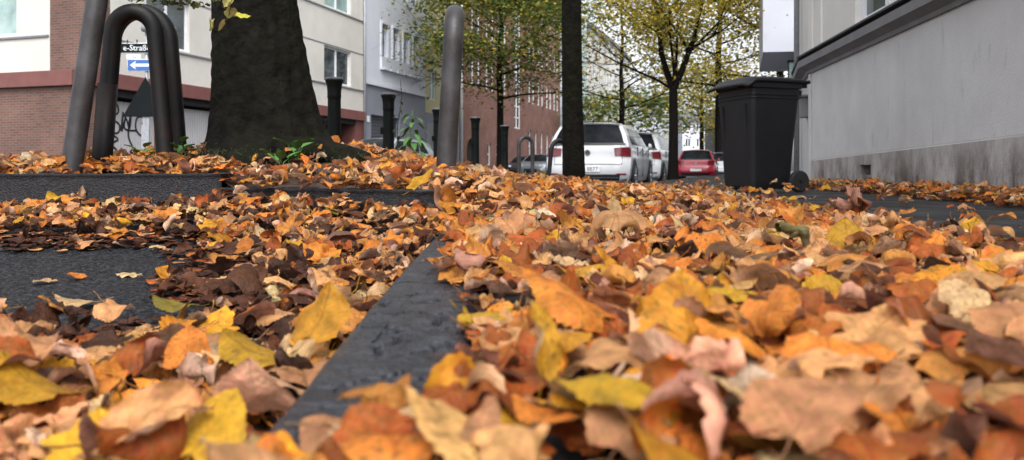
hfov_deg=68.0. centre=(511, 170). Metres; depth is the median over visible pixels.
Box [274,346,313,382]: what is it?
fallen leaf
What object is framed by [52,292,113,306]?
fallen leaf
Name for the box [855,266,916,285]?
fallen leaf
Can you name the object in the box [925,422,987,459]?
fallen leaf
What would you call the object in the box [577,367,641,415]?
fallen leaf
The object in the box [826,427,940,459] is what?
fallen leaf
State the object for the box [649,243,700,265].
fallen leaf
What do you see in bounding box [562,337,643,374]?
fallen leaf
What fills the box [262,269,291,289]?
fallen leaf
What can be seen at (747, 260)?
fallen leaf
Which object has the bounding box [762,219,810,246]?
fallen leaf
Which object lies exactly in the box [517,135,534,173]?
bike hoop
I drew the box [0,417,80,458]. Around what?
fallen leaf
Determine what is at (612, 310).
fallen leaf
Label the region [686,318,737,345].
fallen leaf
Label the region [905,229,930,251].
fallen leaf
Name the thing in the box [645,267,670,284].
fallen leaf
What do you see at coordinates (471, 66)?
window
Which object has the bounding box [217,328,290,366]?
fallen leaf
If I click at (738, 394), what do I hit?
fallen leaf
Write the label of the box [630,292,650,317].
fallen leaf
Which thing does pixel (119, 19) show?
bike hoop
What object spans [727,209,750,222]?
fallen leaf
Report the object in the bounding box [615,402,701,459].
fallen leaf
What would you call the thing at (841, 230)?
fallen leaf
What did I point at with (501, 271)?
fallen leaf
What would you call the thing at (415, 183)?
fallen leaf
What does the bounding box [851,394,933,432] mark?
fallen leaf
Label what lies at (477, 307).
fallen leaf
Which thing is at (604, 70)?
window
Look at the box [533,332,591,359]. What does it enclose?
fallen leaf
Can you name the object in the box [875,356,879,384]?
fallen leaf
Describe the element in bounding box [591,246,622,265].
fallen leaf
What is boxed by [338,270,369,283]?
fallen leaf
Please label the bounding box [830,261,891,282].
fallen leaf
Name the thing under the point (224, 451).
fallen leaf
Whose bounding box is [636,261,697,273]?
fallen leaf
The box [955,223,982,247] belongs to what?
fallen leaf
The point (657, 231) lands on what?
fallen leaf
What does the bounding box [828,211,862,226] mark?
fallen leaf
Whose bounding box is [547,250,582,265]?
fallen leaf
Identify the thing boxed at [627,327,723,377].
fallen leaf
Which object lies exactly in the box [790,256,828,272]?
fallen leaf
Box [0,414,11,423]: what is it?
fallen leaf
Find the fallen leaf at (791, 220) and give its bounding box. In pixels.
[778,202,821,225]
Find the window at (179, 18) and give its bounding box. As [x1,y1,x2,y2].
[146,0,186,51]
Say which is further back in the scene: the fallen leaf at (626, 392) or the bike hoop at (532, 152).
the bike hoop at (532, 152)
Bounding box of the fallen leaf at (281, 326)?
[273,314,297,342]
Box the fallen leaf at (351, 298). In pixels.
[313,274,363,307]
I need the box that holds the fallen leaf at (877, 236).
[873,234,904,242]
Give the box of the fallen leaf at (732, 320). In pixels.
[710,296,756,336]
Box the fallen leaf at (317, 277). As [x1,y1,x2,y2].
[307,267,341,290]
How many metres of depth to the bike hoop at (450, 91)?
4.15 m
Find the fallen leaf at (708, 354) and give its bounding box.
[667,336,746,376]
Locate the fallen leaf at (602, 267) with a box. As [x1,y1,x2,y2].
[574,264,607,277]
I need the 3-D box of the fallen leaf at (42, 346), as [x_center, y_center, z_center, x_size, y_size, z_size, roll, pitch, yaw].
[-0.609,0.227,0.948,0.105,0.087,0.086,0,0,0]
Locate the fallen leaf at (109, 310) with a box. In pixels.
[92,290,133,322]
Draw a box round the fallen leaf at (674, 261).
[652,246,692,271]
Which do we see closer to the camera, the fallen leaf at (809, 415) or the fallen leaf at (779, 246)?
the fallen leaf at (809, 415)
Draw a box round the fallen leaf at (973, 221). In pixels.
[954,216,986,237]
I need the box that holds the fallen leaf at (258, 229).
[254,225,299,239]
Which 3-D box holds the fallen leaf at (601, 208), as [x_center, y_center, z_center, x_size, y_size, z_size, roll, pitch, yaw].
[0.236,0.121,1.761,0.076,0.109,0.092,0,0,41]
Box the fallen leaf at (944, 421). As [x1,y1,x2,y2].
[935,416,1019,459]
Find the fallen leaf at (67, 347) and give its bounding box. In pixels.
[44,339,86,358]
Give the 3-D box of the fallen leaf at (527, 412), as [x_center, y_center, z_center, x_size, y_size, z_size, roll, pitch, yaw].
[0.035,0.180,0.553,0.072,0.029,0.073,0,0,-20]
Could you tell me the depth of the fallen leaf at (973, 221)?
1.79 m
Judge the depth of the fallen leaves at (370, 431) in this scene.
1.41 m
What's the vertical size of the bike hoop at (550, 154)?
1.134 m
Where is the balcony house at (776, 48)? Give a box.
[759,0,793,71]
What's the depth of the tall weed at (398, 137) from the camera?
6.59 m
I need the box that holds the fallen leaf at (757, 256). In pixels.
[749,250,785,259]
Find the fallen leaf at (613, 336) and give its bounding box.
[608,322,673,340]
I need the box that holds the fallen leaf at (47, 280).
[32,278,58,281]
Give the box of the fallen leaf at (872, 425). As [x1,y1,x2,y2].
[863,422,883,429]
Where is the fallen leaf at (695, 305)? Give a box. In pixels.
[672,295,747,324]
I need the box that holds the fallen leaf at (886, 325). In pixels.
[808,303,926,361]
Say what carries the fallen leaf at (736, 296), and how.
on the fallen leaves at (370, 431)
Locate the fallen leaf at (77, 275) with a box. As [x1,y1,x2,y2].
[67,272,86,278]
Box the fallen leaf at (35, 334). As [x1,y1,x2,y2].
[13,309,38,336]
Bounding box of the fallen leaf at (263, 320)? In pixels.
[255,309,294,325]
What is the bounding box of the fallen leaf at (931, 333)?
[922,325,1023,382]
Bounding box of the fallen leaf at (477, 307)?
[456,297,525,311]
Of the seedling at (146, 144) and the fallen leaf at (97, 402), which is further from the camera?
the seedling at (146, 144)
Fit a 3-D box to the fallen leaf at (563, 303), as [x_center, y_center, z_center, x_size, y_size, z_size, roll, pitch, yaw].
[0.067,0.152,0.832,0.105,0.086,0.094,0,0,-26]
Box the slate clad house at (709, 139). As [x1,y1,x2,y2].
[705,110,714,152]
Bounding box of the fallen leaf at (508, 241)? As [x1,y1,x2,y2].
[484,237,513,245]
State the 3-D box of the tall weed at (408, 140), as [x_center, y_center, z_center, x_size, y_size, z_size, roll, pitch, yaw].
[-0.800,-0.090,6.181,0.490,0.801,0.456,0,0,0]
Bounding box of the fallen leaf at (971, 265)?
[965,253,1023,274]
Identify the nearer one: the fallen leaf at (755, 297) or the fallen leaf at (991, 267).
the fallen leaf at (755, 297)
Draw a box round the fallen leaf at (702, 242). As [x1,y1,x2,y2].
[685,231,723,252]
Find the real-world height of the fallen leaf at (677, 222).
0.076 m
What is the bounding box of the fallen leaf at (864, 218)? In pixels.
[861,213,884,226]
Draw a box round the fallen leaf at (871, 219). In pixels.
[868,209,899,226]
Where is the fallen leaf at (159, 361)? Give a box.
[155,358,178,369]
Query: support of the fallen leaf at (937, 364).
on the fallen leaf at (931, 333)
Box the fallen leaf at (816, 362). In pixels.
[773,347,867,394]
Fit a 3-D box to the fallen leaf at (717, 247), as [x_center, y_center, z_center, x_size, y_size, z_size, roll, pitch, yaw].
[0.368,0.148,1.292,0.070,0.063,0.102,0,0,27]
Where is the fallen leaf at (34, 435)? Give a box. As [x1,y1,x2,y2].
[21,425,60,453]
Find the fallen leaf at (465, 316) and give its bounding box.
[446,296,520,322]
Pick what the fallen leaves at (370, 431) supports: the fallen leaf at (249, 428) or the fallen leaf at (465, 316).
the fallen leaf at (465, 316)
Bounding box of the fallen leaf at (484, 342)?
[469,333,497,349]
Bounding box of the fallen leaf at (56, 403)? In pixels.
[16,391,87,428]
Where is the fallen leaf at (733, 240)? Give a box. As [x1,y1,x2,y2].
[726,234,761,253]
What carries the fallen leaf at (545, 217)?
on the pavement
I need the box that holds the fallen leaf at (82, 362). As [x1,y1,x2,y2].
[68,356,91,367]
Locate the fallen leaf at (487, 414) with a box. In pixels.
[392,393,500,459]
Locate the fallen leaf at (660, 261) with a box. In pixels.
[636,254,666,269]
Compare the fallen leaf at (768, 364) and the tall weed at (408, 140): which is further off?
the tall weed at (408, 140)
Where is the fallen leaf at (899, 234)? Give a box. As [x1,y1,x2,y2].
[893,223,925,252]
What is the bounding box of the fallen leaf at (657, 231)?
[654,225,679,233]
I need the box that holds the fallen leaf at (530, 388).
[482,376,550,397]
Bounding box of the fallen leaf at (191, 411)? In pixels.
[187,403,247,420]
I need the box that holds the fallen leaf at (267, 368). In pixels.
[262,347,291,370]
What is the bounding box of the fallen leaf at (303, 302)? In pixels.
[277,294,312,310]
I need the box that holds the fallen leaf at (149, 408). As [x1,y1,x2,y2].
[99,379,216,459]
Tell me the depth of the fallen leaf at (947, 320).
0.75 m
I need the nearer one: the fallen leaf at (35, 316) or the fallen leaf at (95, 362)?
the fallen leaf at (95, 362)
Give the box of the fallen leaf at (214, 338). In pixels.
[206,332,220,344]
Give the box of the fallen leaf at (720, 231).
[702,225,724,239]
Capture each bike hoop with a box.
[59,0,107,173]
[92,3,174,173]
[118,4,187,155]
[436,5,464,168]
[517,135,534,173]
[547,138,561,175]
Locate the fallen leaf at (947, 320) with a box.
[929,314,982,333]
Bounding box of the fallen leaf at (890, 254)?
[878,248,915,266]
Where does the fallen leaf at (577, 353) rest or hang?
on the pavement
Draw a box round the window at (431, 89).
[429,72,434,99]
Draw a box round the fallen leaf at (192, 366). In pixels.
[178,351,231,386]
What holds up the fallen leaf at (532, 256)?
on the pavement
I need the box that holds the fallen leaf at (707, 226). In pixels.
[699,220,731,234]
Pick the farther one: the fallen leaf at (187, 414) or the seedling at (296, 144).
the seedling at (296, 144)
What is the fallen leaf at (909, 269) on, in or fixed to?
on the fallen leaves at (370, 431)
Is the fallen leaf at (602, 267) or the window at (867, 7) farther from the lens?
the window at (867, 7)
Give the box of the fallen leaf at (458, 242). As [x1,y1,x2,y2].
[452,238,466,254]
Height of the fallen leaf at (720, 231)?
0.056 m
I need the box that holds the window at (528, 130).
[528,130,529,154]
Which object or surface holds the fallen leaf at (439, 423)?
on the fallen leaves at (370, 431)
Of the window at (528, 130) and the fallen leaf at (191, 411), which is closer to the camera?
the fallen leaf at (191, 411)
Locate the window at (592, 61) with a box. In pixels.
[592,61,593,80]
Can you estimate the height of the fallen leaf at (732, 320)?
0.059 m
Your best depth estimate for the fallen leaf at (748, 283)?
1.02 m
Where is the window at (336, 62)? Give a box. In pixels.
[324,46,348,85]
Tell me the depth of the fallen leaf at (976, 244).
1.55 m
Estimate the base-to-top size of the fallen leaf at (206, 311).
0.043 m
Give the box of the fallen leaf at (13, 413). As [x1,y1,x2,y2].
[8,402,37,419]
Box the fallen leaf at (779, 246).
[775,242,781,250]
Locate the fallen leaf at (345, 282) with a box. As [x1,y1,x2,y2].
[318,278,348,286]
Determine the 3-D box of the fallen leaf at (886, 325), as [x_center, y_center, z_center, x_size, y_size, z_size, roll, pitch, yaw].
[0.335,0.159,0.717,0.101,0.057,0.092,0,0,14]
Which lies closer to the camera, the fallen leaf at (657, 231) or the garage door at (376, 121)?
the fallen leaf at (657, 231)
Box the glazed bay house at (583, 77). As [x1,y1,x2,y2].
[560,19,586,126]
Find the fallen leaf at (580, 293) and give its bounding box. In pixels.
[573,290,586,299]
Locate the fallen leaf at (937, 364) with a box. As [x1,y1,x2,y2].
[898,342,1023,382]
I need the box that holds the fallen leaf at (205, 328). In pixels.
[161,320,214,355]
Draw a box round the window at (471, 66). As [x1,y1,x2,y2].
[470,56,472,83]
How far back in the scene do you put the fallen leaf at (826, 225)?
1.91 m
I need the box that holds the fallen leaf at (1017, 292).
[994,285,1023,303]
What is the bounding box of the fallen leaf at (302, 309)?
[299,269,342,310]
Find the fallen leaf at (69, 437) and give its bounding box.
[40,406,108,459]
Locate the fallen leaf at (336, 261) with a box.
[319,257,341,276]
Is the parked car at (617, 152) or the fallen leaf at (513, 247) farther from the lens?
the parked car at (617, 152)
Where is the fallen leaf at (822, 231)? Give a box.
[807,225,828,238]
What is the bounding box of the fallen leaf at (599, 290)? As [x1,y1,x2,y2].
[587,282,638,305]
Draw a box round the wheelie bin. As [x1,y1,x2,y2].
[707,75,810,191]
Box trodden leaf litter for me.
[0,225,360,344]
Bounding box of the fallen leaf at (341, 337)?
[292,331,345,346]
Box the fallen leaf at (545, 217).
[540,212,560,223]
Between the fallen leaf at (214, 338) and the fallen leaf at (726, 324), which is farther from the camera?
the fallen leaf at (214, 338)
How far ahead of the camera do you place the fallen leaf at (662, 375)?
0.50 m
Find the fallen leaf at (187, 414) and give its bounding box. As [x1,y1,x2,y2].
[184,410,191,420]
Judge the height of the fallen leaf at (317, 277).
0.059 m
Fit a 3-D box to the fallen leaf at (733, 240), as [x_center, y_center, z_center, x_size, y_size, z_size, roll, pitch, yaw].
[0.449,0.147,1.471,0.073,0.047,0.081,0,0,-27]
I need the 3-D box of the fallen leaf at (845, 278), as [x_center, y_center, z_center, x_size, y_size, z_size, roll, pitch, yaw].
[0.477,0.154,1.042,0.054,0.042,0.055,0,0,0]
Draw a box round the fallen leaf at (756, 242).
[724,228,765,252]
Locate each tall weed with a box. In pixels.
[392,80,406,148]
[396,111,430,156]
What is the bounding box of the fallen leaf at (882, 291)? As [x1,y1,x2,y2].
[848,271,889,297]
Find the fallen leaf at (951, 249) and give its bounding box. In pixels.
[938,244,963,254]
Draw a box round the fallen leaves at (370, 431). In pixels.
[0,135,1023,459]
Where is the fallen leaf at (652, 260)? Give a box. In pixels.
[631,243,661,271]
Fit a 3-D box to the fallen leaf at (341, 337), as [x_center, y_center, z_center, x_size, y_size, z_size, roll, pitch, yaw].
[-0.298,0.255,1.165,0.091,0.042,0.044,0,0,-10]
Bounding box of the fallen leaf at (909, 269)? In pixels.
[882,265,915,283]
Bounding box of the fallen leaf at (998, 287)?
[978,281,1023,290]
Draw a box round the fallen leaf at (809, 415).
[739,376,864,459]
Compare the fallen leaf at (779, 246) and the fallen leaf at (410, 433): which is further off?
the fallen leaf at (779, 246)
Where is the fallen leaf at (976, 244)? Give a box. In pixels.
[962,228,989,247]
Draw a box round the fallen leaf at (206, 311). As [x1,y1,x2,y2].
[185,307,209,319]
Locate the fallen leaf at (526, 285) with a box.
[501,276,550,294]
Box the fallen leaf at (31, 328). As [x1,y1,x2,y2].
[15,320,55,334]
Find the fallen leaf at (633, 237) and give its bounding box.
[609,229,643,241]
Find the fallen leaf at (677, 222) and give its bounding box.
[670,215,701,234]
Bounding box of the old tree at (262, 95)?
[128,0,382,172]
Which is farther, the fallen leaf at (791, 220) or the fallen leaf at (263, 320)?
the fallen leaf at (791, 220)
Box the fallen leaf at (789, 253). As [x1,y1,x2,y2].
[782,229,825,258]
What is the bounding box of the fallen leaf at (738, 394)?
[687,363,770,438]
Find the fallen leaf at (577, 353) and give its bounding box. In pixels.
[514,328,589,377]
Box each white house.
[366,0,426,139]
[630,89,660,134]
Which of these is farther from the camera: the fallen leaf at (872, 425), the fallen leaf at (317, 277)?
the fallen leaf at (317, 277)
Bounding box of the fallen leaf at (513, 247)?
[510,244,518,249]
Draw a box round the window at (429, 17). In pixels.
[429,17,434,44]
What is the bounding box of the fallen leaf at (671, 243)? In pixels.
[665,217,702,249]
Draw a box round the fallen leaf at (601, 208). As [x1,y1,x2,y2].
[593,200,629,235]
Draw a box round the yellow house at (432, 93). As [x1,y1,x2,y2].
[425,0,459,162]
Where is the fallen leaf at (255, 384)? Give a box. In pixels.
[211,357,295,414]
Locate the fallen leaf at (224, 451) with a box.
[196,435,291,459]
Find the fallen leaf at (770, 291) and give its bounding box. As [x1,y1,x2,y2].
[760,269,808,297]
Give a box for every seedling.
[124,142,155,159]
[171,136,197,155]
[259,148,302,164]
[273,138,318,164]
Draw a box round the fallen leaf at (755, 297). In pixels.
[740,292,766,303]
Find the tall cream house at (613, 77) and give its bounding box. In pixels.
[594,25,630,125]
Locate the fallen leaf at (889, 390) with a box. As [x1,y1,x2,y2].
[788,359,960,429]
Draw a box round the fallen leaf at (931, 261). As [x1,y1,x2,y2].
[924,255,950,268]
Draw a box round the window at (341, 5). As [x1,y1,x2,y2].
[324,0,348,13]
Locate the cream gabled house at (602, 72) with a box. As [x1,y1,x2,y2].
[587,21,610,122]
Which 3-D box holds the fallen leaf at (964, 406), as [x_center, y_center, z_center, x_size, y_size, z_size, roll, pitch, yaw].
[0.299,0.171,0.602,0.104,0.052,0.065,0,0,0]
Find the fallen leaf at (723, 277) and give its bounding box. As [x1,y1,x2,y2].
[698,262,729,287]
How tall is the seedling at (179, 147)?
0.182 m
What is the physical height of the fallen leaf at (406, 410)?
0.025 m
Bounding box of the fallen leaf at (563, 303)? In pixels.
[522,269,618,332]
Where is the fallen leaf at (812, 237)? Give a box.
[795,230,827,244]
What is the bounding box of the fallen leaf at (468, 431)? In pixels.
[460,424,475,439]
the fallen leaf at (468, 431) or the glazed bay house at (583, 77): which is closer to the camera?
the fallen leaf at (468, 431)
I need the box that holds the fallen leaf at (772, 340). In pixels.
[747,296,784,351]
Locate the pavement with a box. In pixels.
[494,175,1023,459]
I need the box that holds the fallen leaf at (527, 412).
[511,394,585,424]
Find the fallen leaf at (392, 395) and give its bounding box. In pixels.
[337,371,411,408]
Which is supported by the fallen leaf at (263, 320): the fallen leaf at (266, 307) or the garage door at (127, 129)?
the fallen leaf at (266, 307)
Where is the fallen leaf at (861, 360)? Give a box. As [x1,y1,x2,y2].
[843,353,908,372]
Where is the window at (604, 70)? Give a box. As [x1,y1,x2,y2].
[604,70,605,87]
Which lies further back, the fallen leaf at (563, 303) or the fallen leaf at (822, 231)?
the fallen leaf at (822, 231)
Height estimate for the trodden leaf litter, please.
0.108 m
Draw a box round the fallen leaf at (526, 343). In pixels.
[479,329,537,372]
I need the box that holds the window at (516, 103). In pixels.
[514,14,519,128]
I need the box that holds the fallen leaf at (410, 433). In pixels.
[321,422,438,459]
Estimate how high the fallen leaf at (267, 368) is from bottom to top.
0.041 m
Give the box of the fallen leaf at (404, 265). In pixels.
[391,261,408,272]
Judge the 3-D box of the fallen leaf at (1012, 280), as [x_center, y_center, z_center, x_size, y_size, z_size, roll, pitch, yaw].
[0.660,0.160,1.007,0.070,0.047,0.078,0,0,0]
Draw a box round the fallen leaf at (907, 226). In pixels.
[890,224,926,237]
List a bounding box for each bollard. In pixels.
[324,77,343,142]
[380,92,395,149]
[432,108,438,156]
[470,117,480,164]
[500,125,508,169]
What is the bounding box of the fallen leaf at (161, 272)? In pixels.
[155,265,169,278]
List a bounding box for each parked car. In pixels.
[360,136,432,155]
[508,156,526,172]
[521,152,546,173]
[547,118,652,183]
[637,132,668,180]
[678,150,719,178]
[713,150,723,174]
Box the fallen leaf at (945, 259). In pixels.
[920,246,987,271]
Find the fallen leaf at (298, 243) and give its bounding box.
[283,239,301,245]
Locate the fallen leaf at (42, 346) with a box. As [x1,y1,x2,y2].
[0,316,62,366]
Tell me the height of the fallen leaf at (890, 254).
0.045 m
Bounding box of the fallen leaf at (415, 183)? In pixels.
[402,168,432,194]
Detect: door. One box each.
[113,101,153,152]
[184,109,208,146]
[371,115,395,138]
[467,139,470,163]
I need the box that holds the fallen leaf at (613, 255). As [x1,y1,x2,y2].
[592,248,620,262]
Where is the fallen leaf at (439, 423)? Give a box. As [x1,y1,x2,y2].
[404,385,550,459]
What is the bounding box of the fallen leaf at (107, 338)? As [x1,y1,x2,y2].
[80,314,134,348]
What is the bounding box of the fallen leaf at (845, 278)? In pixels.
[839,265,877,288]
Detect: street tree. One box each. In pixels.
[375,0,650,167]
[525,0,726,123]
[552,63,708,137]
[554,0,787,179]
[592,0,787,151]
[640,45,750,149]
[671,0,787,90]
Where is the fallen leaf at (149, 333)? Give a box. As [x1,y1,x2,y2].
[135,318,194,338]
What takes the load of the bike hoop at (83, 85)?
on the planting bed soil
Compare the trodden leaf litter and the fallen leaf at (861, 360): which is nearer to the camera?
the fallen leaf at (861, 360)
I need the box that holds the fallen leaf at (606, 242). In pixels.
[601,234,625,245]
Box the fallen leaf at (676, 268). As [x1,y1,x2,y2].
[675,266,716,278]
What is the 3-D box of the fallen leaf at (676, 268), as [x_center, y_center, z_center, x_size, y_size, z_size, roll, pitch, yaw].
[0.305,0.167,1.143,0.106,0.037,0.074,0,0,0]
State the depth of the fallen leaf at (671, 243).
1.64 m
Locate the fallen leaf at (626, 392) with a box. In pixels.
[548,373,677,428]
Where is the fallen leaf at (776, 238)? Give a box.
[766,229,792,247]
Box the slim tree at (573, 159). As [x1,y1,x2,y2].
[562,0,584,178]
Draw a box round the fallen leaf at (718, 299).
[709,293,748,325]
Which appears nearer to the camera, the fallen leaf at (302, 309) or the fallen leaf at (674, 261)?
the fallen leaf at (674, 261)
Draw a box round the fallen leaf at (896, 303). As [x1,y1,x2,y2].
[885,298,963,347]
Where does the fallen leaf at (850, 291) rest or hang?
on the fallen leaves at (370, 431)
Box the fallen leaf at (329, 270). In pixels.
[317,265,335,276]
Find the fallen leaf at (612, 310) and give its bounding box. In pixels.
[585,300,629,326]
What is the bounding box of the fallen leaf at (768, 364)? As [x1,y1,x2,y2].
[718,354,776,379]
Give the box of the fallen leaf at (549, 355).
[525,297,563,398]
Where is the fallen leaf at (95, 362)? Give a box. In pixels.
[90,355,109,364]
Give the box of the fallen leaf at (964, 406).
[824,353,972,410]
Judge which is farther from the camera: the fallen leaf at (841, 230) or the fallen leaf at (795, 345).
the fallen leaf at (841, 230)
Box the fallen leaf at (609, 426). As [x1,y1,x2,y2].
[584,404,683,459]
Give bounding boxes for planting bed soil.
[19,163,551,213]
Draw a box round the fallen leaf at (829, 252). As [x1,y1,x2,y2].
[820,247,865,264]
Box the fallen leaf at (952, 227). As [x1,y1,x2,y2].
[928,224,956,233]
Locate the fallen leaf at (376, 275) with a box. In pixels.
[363,267,391,281]
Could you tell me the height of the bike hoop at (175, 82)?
1.208 m
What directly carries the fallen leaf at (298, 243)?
on the fallen leaves at (370, 431)
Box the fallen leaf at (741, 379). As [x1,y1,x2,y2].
[722,361,776,415]
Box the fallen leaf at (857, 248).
[841,233,867,254]
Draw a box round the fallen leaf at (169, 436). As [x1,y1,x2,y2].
[78,369,186,459]
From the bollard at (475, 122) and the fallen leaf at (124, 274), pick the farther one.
the bollard at (475, 122)
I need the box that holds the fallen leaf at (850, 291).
[824,281,870,307]
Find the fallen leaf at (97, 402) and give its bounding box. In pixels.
[87,391,112,412]
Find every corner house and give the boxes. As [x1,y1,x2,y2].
[0,0,366,156]
[791,0,1023,186]
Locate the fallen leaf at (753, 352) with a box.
[695,316,766,362]
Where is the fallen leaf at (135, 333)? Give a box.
[124,330,158,337]
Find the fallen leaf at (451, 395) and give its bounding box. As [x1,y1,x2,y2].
[420,355,517,418]
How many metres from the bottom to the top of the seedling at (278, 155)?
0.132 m
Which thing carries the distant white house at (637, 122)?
on the ground
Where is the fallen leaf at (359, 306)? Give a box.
[352,287,377,310]
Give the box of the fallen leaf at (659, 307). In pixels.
[636,268,722,344]
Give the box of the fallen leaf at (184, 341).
[163,325,213,375]
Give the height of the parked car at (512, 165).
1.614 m
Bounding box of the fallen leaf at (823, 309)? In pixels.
[818,303,856,319]
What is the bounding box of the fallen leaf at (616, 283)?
[584,276,618,289]
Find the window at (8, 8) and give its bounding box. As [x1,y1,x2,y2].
[0,0,16,35]
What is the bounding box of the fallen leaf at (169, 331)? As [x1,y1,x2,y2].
[155,321,219,354]
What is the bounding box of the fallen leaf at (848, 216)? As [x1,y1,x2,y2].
[835,213,858,226]
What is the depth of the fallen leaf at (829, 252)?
1.30 m
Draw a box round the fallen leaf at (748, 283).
[729,275,761,289]
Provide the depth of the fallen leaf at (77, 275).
2.18 m
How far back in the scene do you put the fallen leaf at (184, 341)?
1.00 m
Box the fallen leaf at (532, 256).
[509,250,534,258]
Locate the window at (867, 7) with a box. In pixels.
[860,0,896,20]
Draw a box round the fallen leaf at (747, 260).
[735,256,779,269]
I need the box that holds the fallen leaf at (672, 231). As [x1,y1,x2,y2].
[659,226,687,237]
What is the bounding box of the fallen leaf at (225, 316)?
[198,300,239,334]
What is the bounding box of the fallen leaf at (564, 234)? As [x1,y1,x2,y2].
[559,228,587,246]
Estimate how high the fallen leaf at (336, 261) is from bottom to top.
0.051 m
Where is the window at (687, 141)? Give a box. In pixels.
[685,139,690,146]
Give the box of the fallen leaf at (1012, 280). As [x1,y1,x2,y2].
[1001,273,1023,286]
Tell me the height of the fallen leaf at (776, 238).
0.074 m
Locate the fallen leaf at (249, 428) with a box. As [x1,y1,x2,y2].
[245,421,267,437]
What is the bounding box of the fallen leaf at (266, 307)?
[232,300,275,325]
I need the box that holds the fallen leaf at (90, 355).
[78,346,113,359]
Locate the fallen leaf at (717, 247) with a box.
[705,241,747,257]
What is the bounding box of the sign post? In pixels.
[121,25,175,149]
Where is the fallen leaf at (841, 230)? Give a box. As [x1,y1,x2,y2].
[825,217,877,256]
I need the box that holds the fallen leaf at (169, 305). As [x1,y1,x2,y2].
[151,293,208,312]
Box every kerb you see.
[0,173,234,214]
[222,187,435,217]
[268,235,488,449]
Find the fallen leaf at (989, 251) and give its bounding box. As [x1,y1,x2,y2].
[977,245,1021,258]
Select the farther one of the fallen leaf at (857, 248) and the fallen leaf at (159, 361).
the fallen leaf at (857, 248)
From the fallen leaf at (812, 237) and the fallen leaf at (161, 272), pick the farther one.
the fallen leaf at (161, 272)
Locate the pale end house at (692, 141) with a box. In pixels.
[678,112,709,158]
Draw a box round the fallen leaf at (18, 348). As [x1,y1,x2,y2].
[0,336,43,365]
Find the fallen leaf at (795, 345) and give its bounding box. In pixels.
[778,332,897,372]
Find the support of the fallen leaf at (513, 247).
on the fallen leaves at (370, 431)
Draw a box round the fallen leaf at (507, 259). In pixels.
[498,253,516,277]
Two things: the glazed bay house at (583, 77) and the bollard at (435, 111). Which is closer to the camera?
the bollard at (435, 111)
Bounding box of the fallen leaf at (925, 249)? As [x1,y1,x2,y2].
[910,242,947,258]
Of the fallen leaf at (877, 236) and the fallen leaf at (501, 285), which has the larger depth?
the fallen leaf at (877, 236)
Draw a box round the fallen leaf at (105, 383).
[47,352,128,396]
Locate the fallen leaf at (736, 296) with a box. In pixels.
[707,286,756,305]
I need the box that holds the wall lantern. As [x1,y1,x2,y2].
[787,60,793,77]
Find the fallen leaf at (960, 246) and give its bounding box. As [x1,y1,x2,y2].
[946,239,976,259]
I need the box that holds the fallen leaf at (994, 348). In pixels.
[963,330,1023,366]
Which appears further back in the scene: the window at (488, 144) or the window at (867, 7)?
the window at (488, 144)
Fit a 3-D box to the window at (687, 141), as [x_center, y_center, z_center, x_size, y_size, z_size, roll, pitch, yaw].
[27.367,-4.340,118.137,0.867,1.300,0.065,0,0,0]
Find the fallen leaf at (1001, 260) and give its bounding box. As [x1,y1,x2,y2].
[974,251,1023,273]
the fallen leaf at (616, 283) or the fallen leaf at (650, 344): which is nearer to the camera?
the fallen leaf at (650, 344)
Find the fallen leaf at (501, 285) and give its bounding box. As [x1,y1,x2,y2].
[488,277,535,298]
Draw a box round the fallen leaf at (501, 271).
[496,269,503,275]
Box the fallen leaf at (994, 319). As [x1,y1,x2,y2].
[964,302,1023,338]
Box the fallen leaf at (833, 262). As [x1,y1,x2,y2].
[815,253,872,271]
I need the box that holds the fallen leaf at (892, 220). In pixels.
[874,210,901,235]
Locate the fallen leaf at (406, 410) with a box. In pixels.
[284,406,414,435]
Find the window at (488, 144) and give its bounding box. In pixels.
[487,143,489,164]
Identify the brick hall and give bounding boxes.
[460,0,559,168]
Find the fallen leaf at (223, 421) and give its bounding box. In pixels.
[180,388,246,459]
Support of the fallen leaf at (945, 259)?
on the fallen leaves at (370, 431)
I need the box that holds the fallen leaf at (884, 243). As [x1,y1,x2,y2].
[860,235,906,254]
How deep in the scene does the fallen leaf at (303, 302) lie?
1.46 m
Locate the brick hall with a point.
(537, 125)
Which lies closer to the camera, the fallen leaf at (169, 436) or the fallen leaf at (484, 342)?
the fallen leaf at (169, 436)
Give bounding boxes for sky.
[581,0,793,170]
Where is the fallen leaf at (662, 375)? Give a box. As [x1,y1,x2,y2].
[622,354,731,459]
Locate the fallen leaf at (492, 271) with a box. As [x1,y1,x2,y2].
[454,264,504,280]
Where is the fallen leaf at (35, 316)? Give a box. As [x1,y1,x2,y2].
[2,306,57,332]
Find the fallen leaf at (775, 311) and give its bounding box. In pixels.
[734,277,806,336]
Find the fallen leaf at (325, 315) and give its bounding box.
[290,282,351,354]
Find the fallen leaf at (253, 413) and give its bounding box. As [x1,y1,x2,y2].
[203,384,258,414]
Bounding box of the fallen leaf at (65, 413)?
[25,401,92,424]
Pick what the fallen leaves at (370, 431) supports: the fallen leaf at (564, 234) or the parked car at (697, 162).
the fallen leaf at (564, 234)
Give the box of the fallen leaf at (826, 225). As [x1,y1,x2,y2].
[821,223,865,231]
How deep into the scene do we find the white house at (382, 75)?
39.91 m
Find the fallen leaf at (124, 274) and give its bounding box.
[116,272,141,277]
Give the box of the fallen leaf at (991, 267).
[959,260,1000,273]
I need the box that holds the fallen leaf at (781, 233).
[750,228,788,244]

